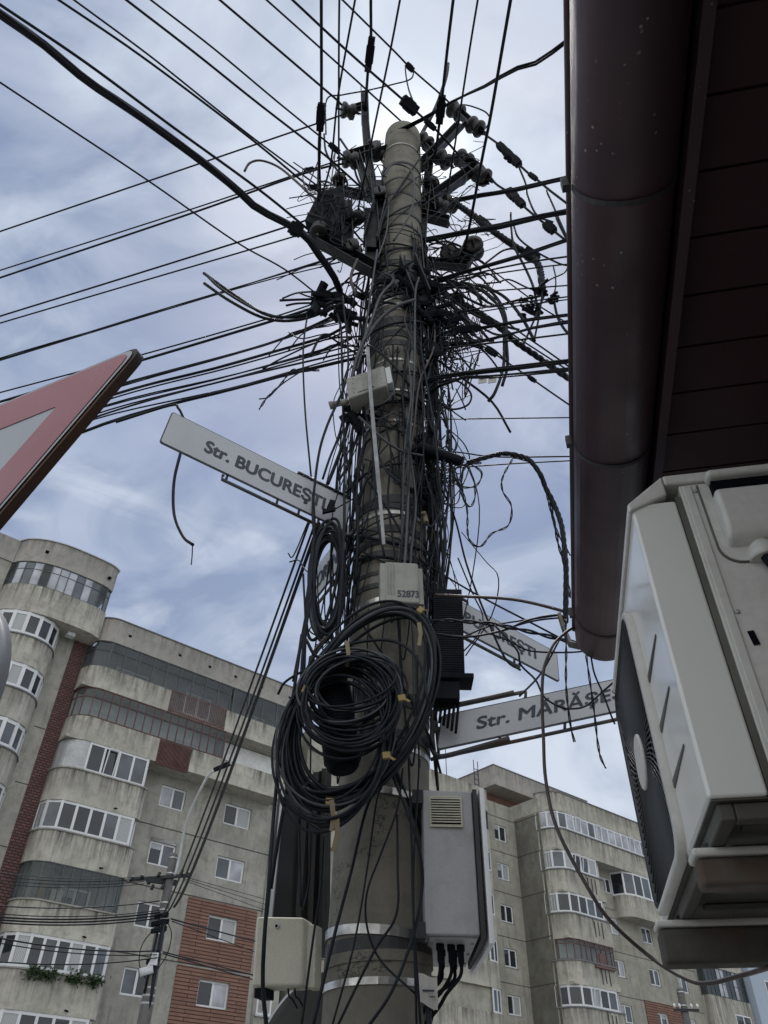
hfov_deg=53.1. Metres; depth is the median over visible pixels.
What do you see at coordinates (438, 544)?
cable
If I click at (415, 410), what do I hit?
cable
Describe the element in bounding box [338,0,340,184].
cable
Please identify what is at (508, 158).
wire joint
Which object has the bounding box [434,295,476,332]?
cable
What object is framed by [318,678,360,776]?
splice closure
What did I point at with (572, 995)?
window
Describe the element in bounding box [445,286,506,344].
cable
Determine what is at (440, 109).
cable
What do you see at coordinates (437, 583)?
cable
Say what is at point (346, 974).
cable
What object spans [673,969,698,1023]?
utility pole
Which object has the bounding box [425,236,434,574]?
cable
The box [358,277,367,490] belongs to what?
cable
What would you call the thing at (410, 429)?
cable
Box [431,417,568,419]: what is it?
cable
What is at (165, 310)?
cable
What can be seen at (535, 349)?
cable
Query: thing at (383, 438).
cable
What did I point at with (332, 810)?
strap end
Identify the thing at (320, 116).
cable
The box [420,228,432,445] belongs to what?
cable
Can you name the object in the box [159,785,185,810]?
window
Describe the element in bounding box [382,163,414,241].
cable
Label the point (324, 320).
cable
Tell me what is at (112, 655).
window
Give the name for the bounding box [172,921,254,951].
cable
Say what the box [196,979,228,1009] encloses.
window
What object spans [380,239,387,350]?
cable
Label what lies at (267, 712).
window
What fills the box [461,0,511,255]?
cable
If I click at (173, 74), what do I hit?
cable
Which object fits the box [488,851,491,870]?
window
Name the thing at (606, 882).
window
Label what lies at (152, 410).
cable
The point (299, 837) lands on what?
cable
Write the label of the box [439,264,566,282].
cable
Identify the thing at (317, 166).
cable
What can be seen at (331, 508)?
cable anchor
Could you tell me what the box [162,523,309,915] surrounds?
cable
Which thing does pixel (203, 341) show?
cable
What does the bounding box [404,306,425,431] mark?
cable
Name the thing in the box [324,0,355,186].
cable
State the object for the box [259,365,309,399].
cable
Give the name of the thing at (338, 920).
cable
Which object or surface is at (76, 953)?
cable
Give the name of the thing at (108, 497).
sky
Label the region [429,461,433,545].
cable
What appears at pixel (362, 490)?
cable
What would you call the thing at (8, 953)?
window
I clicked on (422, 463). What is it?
cable
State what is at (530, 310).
wire joint
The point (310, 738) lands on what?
cable
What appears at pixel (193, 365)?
cable
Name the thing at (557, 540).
cable
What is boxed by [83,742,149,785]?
window
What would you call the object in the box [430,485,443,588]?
cable
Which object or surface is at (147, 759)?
window
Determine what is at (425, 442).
cable
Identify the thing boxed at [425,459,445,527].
cable
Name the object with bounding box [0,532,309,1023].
apartment block
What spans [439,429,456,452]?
cable
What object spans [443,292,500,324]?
cable
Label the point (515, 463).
cable
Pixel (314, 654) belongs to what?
cable
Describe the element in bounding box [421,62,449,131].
cable
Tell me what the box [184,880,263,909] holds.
cable
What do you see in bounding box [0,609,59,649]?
window
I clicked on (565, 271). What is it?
cable
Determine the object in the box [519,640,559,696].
cable
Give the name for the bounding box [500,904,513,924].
window
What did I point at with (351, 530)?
cable
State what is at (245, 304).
cable
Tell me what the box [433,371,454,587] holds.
cable
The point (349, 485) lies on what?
cable
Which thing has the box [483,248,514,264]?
cable
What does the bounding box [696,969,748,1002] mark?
window
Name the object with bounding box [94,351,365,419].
cable
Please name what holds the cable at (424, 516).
attached to the cable at (439, 510)
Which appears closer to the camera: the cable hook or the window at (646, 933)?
the cable hook
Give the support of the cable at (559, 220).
attached to the cable at (503, 149)
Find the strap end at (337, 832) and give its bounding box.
[331,817,339,850]
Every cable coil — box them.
[271,665,396,833]
[284,600,441,807]
[295,647,409,760]
[306,517,346,641]
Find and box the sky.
[0,0,636,821]
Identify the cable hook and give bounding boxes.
[558,612,579,649]
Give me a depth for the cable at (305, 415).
3.89 m
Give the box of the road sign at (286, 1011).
[268,969,432,1023]
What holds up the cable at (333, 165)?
attached to the utility pole at (400, 146)
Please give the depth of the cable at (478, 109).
7.05 m
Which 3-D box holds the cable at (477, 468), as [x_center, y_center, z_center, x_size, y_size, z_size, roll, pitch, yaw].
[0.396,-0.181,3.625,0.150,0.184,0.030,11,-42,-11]
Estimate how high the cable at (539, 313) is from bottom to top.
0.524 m
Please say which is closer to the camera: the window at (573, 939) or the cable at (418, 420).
the cable at (418, 420)
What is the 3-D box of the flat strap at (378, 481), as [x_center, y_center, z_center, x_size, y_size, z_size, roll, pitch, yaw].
[-0.044,-0.363,3.591,0.127,1.285,0.013,15,-43,-15]
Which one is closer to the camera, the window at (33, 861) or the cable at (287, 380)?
the cable at (287, 380)
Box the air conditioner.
[612,464,767,919]
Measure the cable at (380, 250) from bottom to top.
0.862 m
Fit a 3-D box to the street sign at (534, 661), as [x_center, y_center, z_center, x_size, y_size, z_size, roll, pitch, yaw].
[0.498,0.548,3.576,0.734,0.356,0.026,19,-45,-20]
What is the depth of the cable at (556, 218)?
5.63 m
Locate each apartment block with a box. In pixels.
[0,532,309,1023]
[278,730,754,1023]
[741,968,767,1023]
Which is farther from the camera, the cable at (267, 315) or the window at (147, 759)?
the window at (147, 759)
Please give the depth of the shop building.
1.43 m
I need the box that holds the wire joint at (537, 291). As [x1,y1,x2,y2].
[528,278,548,296]
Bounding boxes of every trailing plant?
[20,963,63,982]
[64,966,86,988]
[83,971,110,992]
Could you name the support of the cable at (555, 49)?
attached to the utility pole at (400, 146)
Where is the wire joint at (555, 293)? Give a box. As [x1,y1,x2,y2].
[548,291,559,304]
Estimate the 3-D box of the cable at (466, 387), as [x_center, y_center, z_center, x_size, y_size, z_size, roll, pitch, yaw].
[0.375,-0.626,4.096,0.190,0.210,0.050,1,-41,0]
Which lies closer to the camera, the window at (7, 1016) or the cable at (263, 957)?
the cable at (263, 957)
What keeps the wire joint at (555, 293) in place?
attached to the cable at (555, 285)
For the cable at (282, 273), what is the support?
attached to the utility pole at (400, 146)
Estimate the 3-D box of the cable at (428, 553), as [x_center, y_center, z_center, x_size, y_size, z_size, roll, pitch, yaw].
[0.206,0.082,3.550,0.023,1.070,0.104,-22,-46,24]
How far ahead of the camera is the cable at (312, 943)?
2.32 m
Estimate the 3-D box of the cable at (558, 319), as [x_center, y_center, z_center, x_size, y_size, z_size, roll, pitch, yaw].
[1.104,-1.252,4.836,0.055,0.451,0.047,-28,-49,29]
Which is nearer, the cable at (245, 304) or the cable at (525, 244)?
the cable at (245, 304)
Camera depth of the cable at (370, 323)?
4.28 m
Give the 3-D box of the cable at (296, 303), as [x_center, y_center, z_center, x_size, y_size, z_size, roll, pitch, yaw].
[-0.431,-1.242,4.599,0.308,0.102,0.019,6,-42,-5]
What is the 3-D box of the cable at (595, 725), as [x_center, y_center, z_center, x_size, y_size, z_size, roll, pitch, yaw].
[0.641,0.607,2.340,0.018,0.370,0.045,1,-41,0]
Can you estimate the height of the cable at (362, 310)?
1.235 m
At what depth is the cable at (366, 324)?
4.46 m
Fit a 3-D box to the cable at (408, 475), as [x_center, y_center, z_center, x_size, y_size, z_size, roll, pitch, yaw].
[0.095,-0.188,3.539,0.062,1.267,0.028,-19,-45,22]
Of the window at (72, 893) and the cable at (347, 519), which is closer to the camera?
the cable at (347, 519)
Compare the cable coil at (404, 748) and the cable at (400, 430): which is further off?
the cable at (400, 430)
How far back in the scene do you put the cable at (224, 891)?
20.71 m
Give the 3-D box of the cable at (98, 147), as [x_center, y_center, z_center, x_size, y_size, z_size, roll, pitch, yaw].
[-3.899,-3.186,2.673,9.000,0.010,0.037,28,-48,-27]
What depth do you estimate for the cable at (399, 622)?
3.36 m
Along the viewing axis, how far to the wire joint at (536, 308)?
4.79 m
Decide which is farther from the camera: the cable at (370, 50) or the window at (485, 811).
the window at (485, 811)
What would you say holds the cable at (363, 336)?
attached to the utility pole at (400, 146)
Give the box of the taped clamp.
[417,442,464,466]
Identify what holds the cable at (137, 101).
attached to the splice closure at (311, 217)
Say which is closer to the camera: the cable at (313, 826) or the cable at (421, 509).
the cable at (313, 826)
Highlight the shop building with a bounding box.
[560,0,767,660]
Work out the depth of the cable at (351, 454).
3.73 m
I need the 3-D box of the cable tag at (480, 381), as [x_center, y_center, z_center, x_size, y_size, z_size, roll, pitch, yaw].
[0.554,-0.747,4.310,0.055,0.083,0.010,1,-41,0]
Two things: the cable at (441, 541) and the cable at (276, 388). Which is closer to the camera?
the cable at (441, 541)
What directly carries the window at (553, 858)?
in the apartment block at (563, 950)
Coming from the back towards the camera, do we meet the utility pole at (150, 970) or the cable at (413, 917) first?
the utility pole at (150, 970)
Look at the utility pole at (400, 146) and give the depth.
3.46 m
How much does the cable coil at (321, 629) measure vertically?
0.661 m
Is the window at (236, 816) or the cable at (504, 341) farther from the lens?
the window at (236, 816)
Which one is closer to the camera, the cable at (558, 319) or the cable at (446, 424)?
the cable at (446, 424)
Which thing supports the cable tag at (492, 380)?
hanging from the cable tangle
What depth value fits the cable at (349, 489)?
3.60 m
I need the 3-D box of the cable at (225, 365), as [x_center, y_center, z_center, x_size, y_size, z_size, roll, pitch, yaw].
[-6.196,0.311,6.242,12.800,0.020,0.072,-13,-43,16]
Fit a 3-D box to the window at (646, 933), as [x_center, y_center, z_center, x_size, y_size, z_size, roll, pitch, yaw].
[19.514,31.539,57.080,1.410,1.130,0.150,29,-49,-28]
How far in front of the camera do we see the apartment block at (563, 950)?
53.62 m
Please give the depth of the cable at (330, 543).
3.53 m
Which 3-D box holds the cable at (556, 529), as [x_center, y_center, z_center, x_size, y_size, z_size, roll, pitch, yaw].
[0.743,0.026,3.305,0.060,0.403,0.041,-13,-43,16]
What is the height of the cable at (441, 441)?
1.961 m
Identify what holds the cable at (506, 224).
attached to the utility pole at (400, 146)
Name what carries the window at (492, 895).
in the apartment block at (563, 950)
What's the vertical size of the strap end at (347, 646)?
0.104 m
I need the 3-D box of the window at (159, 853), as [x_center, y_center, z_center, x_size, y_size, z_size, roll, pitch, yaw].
[-10.942,16.793,37.714,1.560,1.310,0.170,29,-49,-28]
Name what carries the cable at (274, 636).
attached to the utility pole at (150, 970)
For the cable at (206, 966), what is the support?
attached to the utility pole at (150, 970)
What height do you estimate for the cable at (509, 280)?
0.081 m
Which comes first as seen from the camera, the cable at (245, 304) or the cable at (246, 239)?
the cable at (245, 304)
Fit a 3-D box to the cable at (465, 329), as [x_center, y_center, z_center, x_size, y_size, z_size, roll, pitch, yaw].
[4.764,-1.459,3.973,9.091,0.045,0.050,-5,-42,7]
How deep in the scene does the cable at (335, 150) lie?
5.51 m
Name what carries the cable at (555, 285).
attached to the wire joint at (530, 310)
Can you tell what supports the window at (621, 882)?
in the apartment block at (563, 950)
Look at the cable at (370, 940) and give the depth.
2.32 m
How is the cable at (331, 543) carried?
attached to the utility pole at (400, 146)
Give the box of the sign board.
[268,768,330,958]
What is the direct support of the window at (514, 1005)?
in the apartment block at (563, 950)
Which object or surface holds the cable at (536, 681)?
attached to the cable tangle
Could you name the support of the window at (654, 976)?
in the apartment block at (563, 950)
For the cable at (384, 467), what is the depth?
3.58 m
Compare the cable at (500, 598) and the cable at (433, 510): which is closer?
the cable at (500, 598)
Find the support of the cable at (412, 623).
attached to the utility pole at (400, 146)
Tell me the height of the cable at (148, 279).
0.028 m
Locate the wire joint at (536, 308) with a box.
[532,306,543,315]
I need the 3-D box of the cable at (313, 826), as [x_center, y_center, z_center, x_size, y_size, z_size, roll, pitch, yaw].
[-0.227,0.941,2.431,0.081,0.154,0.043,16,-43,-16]
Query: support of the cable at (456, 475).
attached to the cable tangle
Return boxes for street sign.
[160,412,360,537]
[316,519,354,603]
[427,585,558,681]
[429,679,616,760]
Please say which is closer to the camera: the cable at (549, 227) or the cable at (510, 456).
the cable at (510, 456)
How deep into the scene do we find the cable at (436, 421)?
4.00 m
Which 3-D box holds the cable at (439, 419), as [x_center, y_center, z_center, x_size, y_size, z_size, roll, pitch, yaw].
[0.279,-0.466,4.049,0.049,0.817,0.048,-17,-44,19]
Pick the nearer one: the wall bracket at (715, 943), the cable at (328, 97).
the wall bracket at (715, 943)
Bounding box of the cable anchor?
[322,499,352,514]
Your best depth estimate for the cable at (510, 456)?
3.94 m
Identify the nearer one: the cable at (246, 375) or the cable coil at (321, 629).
the cable coil at (321, 629)
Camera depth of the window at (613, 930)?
55.15 m
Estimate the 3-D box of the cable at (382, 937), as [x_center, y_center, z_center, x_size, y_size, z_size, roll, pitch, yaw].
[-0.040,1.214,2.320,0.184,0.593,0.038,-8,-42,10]
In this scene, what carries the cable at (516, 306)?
attached to the utility pole at (400, 146)
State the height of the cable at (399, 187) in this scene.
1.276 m
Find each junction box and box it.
[253,917,321,1008]
[328,366,394,412]
[379,562,423,607]
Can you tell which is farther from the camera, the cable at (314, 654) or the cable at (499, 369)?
the cable at (499, 369)
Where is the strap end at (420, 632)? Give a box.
[417,622,422,645]
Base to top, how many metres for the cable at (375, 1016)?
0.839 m
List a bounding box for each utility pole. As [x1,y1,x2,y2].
[129,762,230,1023]
[307,88,492,1023]
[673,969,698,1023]
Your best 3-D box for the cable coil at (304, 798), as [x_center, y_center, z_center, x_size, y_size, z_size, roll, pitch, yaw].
[-0.161,0.747,2.538,0.408,0.634,0.135,1,-41,0]
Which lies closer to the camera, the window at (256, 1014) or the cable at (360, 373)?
the cable at (360, 373)
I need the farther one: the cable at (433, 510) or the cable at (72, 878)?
the cable at (72, 878)
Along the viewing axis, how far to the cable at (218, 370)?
4.78 m
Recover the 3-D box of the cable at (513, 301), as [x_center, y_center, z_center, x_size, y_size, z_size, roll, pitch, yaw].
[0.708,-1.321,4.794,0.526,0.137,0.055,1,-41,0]
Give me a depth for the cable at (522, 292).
5.03 m
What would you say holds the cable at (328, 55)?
attached to the utility pole at (400, 146)
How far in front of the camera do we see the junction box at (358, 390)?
3.85 m
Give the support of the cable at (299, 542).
attached to the street sign at (224, 455)
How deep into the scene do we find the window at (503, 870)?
54.23 m
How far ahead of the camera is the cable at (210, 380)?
4.66 m
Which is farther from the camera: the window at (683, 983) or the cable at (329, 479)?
the window at (683, 983)
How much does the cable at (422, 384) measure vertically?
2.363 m
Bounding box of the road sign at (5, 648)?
[0,612,11,700]
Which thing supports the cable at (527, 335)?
attached to the wire joint at (536, 308)
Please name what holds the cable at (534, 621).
attached to the cable tangle
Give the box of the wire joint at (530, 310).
[517,297,537,318]
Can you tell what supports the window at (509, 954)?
in the apartment block at (563, 950)
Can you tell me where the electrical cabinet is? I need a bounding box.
[412,788,494,1023]
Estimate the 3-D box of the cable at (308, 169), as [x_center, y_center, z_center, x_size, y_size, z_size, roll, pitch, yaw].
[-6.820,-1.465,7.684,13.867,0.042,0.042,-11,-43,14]
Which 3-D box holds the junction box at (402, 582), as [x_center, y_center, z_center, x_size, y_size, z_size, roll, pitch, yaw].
[0.069,0.299,3.111,0.180,0.205,0.067,3,-41,-2]
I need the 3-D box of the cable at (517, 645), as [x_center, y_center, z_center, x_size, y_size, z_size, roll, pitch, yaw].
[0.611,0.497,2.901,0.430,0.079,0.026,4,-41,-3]
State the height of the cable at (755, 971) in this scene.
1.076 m
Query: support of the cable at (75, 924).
attached to the utility pole at (150, 970)
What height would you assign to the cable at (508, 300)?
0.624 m
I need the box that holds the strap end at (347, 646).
[345,641,350,666]
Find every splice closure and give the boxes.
[305,187,346,241]
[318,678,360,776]
[432,589,473,733]
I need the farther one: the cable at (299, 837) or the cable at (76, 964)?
the cable at (76, 964)
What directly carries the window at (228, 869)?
in the apartment block at (115, 735)
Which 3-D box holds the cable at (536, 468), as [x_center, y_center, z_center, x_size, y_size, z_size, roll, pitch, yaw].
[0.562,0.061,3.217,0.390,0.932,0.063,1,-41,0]
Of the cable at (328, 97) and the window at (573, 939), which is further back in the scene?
the window at (573, 939)
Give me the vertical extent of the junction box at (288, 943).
0.238 m
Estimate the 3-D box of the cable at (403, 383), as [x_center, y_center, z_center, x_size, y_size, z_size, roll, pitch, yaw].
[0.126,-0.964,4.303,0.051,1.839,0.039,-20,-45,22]
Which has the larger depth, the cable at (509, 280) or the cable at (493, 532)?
the cable at (509, 280)
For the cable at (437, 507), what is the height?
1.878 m
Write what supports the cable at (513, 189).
attached to the utility pole at (400, 146)
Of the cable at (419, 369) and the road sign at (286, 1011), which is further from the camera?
the cable at (419, 369)
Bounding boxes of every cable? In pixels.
[0,3,306,229]
[0,9,342,293]
[0,82,314,291]
[0,111,347,231]
[0,160,340,270]
[0,163,342,278]
[0,220,304,316]
[0,231,307,323]
[0,257,334,359]
[0,261,340,360]
[0,304,311,392]
[0,308,308,402]
[0,872,144,878]
[0,876,144,881]
[0,883,144,887]
[0,900,159,908]
[0,910,159,916]
[0,912,159,919]
[0,914,159,922]
[0,917,159,925]
[0,937,159,951]
[0,943,159,955]
[0,957,159,964]
[1,880,144,884]
[57,0,316,190]
[73,0,316,185]
[82,354,370,433]
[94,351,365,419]
[96,347,365,417]
[99,344,353,413]
[104,337,351,407]
[112,331,344,398]
[114,323,349,395]
[115,403,184,422]
[122,319,332,386]
[124,308,346,383]
[125,0,358,186]
[150,0,356,168]
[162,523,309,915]
[162,953,252,979]
[163,951,252,975]
[168,530,311,911]
[171,918,324,959]
[172,452,193,545]
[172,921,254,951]
[173,522,320,907]
[183,876,263,898]
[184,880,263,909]
[186,879,263,903]
[203,272,340,318]
[203,282,340,321]
[205,274,341,318]
[218,0,341,104]
[243,159,315,198]
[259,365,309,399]
[259,368,319,409]
[261,634,302,1023]
[266,0,401,120]
[270,595,311,888]
[277,668,306,694]
[279,298,341,301]
[286,302,337,306]
[287,522,307,557]
[289,559,306,571]
[291,0,461,158]
[292,295,348,681]
[297,573,306,907]
[300,782,320,829]
[301,833,324,1023]
[302,314,315,553]
[302,826,311,909]
[304,638,429,703]
[308,478,347,867]
[310,779,384,828]
[311,636,325,654]
[312,799,371,1023]
[316,0,325,190]
[316,106,321,192]
[322,393,347,479]
[323,133,347,194]
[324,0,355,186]
[324,436,361,642]
[325,72,413,134]
[326,421,349,484]
[330,364,360,638]
[330,448,349,599]
[331,303,359,555]
[332,787,382,1023]
[334,434,345,653]
[337,814,399,1023]
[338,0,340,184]
[338,247,364,422]
[338,432,358,480]
[340,138,361,186]
[342,0,448,101]
[344,323,363,618]
[346,444,366,492]
[348,281,369,532]
[348,436,358,556]
[348,444,358,615]
[349,258,358,297]
[349,413,355,544]
[350,272,394,376]
[351,365,402,483]
[351,441,390,534]
[353,430,384,555]
[354,410,364,583]
[355,249,377,370]
[356,275,364,413]
[357,0,400,208]
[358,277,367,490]
[358,314,366,412]
[358,416,423,456]
[360,277,368,343]
[364,0,374,111]
[364,298,414,343]
[364,346,385,551]
[364,768,416,994]
[365,390,393,419]
[368,776,423,1023]
[376,159,419,241]
[377,198,389,259]
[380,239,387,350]
[381,413,401,681]
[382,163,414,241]
[390,40,563,132]
[395,390,410,530]
[395,404,407,519]
[397,276,412,562]
[399,386,410,562]
[400,245,421,400]
[400,293,435,496]
[401,351,411,542]
[402,255,410,457]
[403,277,419,562]
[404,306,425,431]
[405,67,412,98]
[407,389,424,544]
[407,724,421,1023]
[408,407,416,716]
[410,333,431,528]
[412,242,423,513]
[413,694,419,1023]
[414,240,423,544]
[416,382,421,568]
[418,555,558,636]
[419,341,445,588]
[420,209,565,243]
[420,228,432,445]
[420,359,567,388]
[420,390,445,434]
[420,404,422,568]
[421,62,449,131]
[421,511,428,524]
[424,333,567,352]
[424,367,567,398]
[424,460,568,473]
[424,462,430,613]
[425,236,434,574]
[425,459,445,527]
[426,371,567,392]
[426,1005,431,1023]
[428,481,445,588]
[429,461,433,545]
[429,618,575,642]
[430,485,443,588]
[431,333,442,488]
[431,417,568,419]
[431,434,440,588]
[432,0,454,158]
[432,498,444,597]
[433,238,566,281]
[433,313,567,335]
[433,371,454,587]
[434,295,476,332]
[434,383,440,447]
[434,399,437,588]
[435,299,566,319]
[435,593,562,612]
[436,320,567,345]
[436,614,567,637]
[437,380,471,409]
[437,523,438,566]
[438,366,449,588]
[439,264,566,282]
[439,329,451,588]
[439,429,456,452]
[440,283,535,341]
[440,393,450,451]
[441,285,566,295]
[441,487,520,670]
[442,292,567,380]
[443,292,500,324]
[444,403,465,420]
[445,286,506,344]
[446,0,478,192]
[449,296,566,313]
[450,256,566,278]
[451,462,458,486]
[452,451,568,457]
[453,462,482,488]
[456,201,545,285]
[456,284,508,386]
[456,291,539,307]
[456,388,465,409]
[457,286,505,402]
[458,617,557,638]
[460,176,565,201]
[460,463,475,506]
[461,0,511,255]
[461,459,512,546]
[463,151,566,242]
[463,324,568,404]
[464,104,488,128]
[464,616,556,635]
[467,451,568,623]
[476,259,563,320]
[481,132,565,203]
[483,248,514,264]
[484,279,531,289]
[491,634,581,652]
[494,625,612,709]
[502,326,564,367]
[510,212,537,305]
[510,325,567,366]
[512,457,570,597]
[513,226,566,265]
[517,164,553,222]
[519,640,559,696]
[521,295,544,347]
[522,266,555,307]
[534,290,542,341]
[540,627,767,985]
[545,190,565,235]
[546,495,570,555]
[548,268,566,281]
[553,302,567,332]
[555,217,565,237]
[564,619,575,741]
[585,655,605,768]
[590,656,615,723]
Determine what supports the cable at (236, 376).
attached to the cable tangle
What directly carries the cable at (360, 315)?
attached to the utility pole at (400, 146)
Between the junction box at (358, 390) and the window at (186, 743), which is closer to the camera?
the junction box at (358, 390)
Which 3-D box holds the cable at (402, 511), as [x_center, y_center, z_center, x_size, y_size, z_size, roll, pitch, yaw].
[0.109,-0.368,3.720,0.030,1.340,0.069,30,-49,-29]
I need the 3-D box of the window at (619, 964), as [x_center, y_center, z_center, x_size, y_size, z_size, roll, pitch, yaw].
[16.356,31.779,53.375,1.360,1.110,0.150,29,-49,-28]
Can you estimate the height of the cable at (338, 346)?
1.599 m
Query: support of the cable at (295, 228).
attached to the utility pole at (400, 146)
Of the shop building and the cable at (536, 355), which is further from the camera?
the cable at (536, 355)
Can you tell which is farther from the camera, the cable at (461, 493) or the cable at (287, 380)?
the cable at (287, 380)
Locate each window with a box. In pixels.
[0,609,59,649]
[0,716,25,754]
[0,783,5,807]
[0,931,110,979]
[0,1008,91,1023]
[3,561,110,612]
[6,660,42,699]
[10,860,123,913]
[32,799,135,845]
[60,886,90,906]
[66,687,225,757]
[81,640,232,710]
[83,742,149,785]
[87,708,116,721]
[119,967,145,997]
[133,901,159,928]
[142,759,148,785]
[147,836,177,867]
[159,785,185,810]
[173,738,199,749]
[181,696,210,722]
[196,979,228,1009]
[206,915,236,943]
[215,856,243,883]
[223,803,250,829]
[231,688,284,727]
[254,999,271,1017]
[485,811,488,829]
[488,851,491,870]
[489,940,498,962]
[491,894,494,914]
[492,987,501,1013]
[494,824,507,843]
[497,862,510,882]
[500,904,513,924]
[504,948,516,969]
[507,994,522,1017]
[535,810,643,855]
[539,850,598,877]
[544,892,605,920]
[550,938,615,966]
[554,985,620,1012]
[600,877,611,894]
[609,871,653,901]
[610,918,619,935]
[615,960,627,979]
[621,1004,633,1023]
[641,927,653,945]
[649,968,661,987]
[658,1013,667,1023]
[677,977,690,994]
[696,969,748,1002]
[735,1014,751,1023]
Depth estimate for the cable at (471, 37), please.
5.39 m
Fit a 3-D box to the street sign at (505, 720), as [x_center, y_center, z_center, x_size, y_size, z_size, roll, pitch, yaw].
[0.636,0.767,2.923,0.932,0.364,0.031,-2,-41,3]
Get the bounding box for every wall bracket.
[653,915,767,969]
[688,843,767,892]
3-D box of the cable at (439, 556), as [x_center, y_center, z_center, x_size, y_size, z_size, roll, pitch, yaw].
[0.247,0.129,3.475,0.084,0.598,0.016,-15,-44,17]
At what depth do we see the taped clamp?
3.72 m
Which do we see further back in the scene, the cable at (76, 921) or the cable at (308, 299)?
the cable at (76, 921)
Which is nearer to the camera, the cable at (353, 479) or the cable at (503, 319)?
the cable at (353, 479)
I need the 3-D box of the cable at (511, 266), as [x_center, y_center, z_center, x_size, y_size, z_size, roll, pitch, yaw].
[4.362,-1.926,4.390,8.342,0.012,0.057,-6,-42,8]
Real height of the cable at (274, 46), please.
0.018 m
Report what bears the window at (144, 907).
in the apartment block at (115, 735)
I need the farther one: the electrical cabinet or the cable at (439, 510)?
the cable at (439, 510)
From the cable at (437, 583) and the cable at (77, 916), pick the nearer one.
the cable at (437, 583)
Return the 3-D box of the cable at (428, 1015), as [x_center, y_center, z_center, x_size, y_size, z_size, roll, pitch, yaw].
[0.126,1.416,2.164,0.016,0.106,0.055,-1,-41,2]
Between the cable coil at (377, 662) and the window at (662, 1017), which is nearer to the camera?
the cable coil at (377, 662)
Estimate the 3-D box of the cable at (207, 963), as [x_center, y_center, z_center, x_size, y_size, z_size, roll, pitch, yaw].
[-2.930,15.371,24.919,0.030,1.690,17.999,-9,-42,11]
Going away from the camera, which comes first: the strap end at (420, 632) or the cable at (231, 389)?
the strap end at (420, 632)
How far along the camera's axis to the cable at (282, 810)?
2.40 m
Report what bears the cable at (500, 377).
attached to the utility pole at (400, 146)
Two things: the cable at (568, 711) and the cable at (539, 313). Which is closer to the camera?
the cable at (568, 711)
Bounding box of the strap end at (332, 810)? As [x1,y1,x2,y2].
[329,799,335,830]
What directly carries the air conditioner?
on the wall bracket at (732, 869)
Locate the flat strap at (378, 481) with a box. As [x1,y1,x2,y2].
[366,347,384,544]
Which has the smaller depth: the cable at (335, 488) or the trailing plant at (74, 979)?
the cable at (335, 488)
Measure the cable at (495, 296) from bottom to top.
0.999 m
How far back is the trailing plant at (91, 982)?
31.80 m
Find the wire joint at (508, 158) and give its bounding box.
[503,154,512,163]
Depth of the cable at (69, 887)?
17.32 m
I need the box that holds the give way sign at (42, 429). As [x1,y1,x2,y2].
[0,349,143,529]
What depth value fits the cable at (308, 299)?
4.60 m
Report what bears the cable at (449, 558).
attached to the utility pole at (400, 146)
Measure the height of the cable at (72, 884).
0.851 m
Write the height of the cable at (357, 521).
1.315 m
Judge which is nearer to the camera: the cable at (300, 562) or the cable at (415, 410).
the cable at (300, 562)
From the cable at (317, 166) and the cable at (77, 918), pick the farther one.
the cable at (77, 918)
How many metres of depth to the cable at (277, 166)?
5.80 m
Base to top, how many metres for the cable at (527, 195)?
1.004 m
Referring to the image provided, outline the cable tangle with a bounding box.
[262,141,519,835]
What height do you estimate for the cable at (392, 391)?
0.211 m
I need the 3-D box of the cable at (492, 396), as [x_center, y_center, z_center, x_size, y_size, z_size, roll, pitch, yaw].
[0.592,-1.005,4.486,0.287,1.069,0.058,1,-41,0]
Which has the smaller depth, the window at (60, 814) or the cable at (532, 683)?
the cable at (532, 683)
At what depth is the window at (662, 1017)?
53.76 m
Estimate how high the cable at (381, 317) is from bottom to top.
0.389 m
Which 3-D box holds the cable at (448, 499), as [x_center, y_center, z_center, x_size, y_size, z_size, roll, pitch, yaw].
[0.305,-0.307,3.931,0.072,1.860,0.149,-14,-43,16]
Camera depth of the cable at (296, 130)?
7.11 m
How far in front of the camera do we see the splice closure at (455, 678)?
2.99 m
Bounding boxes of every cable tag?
[418,973,437,1009]
[478,379,486,383]
[488,374,496,383]
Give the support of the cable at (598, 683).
hanging from the shop building
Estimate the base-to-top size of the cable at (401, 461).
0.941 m
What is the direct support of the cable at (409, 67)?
attached to the utility pole at (400, 146)
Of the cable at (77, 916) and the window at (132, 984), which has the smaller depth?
the cable at (77, 916)
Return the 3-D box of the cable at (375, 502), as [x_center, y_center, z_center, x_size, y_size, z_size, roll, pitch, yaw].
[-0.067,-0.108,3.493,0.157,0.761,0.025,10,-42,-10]
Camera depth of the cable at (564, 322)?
4.42 m
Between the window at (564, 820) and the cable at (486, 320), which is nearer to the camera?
the cable at (486, 320)

